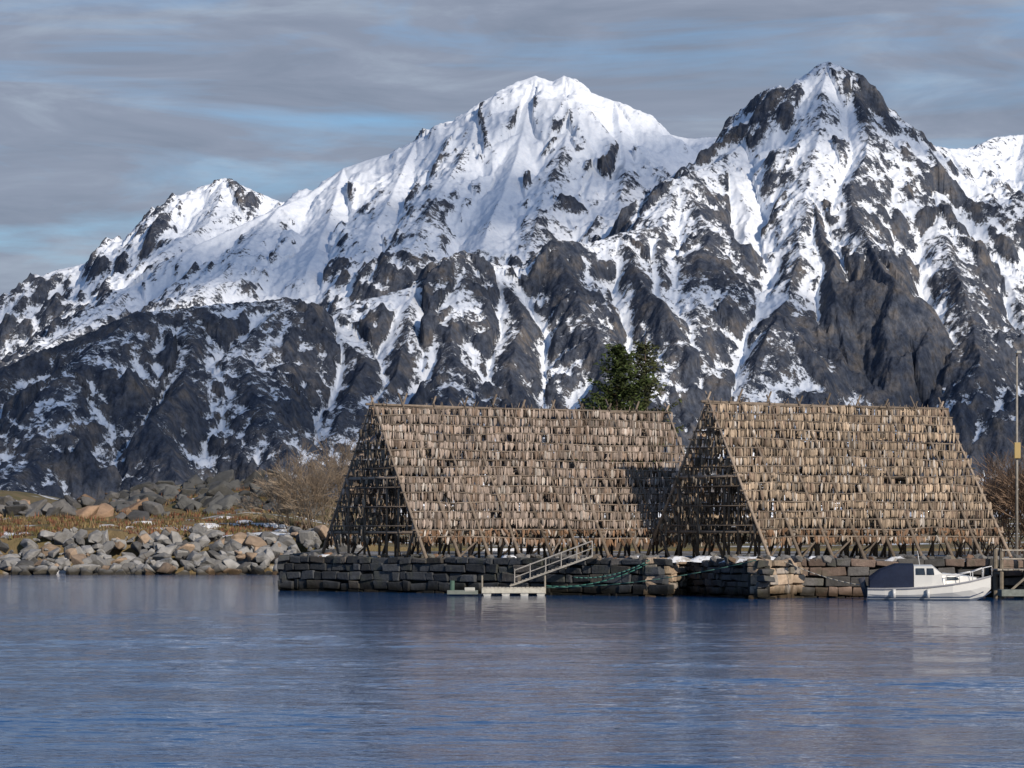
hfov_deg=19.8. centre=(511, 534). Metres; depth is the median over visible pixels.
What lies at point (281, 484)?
bare shrub
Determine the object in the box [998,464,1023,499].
bare shrub
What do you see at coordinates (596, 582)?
mooring rope
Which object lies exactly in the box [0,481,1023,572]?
ground
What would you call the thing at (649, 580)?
mooring rope
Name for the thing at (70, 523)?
dry grass
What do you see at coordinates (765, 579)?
stone quay wall
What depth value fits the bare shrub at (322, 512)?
235.35 m
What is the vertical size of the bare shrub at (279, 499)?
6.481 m
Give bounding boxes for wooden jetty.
[990,549,1023,598]
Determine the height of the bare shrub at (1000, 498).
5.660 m
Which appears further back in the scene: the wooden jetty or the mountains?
the mountains
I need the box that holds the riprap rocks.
[0,524,367,574]
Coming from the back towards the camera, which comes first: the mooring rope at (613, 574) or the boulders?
the boulders
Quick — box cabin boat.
[858,551,991,599]
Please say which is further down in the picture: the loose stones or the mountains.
the loose stones
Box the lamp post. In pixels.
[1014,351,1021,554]
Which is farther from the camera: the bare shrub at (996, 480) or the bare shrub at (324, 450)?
the bare shrub at (324, 450)
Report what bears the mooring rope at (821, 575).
attached to the stone quay wall
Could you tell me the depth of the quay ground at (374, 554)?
198.00 m
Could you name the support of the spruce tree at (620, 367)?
on the quay ground at (374, 554)
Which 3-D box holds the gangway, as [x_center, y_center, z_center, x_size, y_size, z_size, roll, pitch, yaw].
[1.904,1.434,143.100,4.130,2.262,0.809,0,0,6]
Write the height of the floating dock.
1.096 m
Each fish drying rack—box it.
[321,393,722,558]
[646,388,1011,558]
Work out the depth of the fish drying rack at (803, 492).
157.47 m
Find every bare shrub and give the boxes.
[236,462,337,529]
[240,438,346,529]
[279,429,408,529]
[283,434,392,534]
[915,475,1018,554]
[923,449,1023,555]
[934,464,1012,555]
[942,436,1023,555]
[969,464,1023,556]
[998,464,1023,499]
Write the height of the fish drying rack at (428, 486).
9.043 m
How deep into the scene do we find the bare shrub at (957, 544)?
181.96 m
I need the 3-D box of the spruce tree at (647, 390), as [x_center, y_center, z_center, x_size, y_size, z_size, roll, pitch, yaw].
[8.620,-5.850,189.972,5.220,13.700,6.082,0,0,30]
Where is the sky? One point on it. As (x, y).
(110, 109)
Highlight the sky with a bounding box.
[0,0,1023,295]
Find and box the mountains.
[0,61,1023,516]
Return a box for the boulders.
[0,469,328,520]
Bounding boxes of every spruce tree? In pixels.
[568,341,670,549]
[622,338,685,549]
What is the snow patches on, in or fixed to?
on the quay ground at (374, 554)
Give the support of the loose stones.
on the quay ground at (374, 554)
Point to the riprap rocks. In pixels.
(264, 548)
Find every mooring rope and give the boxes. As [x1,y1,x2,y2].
[546,560,755,587]
[546,564,646,586]
[573,560,649,577]
[784,561,868,586]
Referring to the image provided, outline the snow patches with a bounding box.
[102,516,904,562]
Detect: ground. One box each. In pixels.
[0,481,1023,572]
[333,551,1020,561]
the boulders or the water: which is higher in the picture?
the boulders
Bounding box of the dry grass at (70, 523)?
[0,482,314,538]
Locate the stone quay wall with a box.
[277,549,1022,598]
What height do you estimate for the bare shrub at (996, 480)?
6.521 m
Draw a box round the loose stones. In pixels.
[299,552,1022,563]
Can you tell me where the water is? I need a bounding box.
[0,573,1023,767]
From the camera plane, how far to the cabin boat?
133.28 m
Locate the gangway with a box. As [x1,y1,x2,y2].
[510,541,592,586]
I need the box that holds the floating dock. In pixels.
[447,575,545,595]
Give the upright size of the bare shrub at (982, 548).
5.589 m

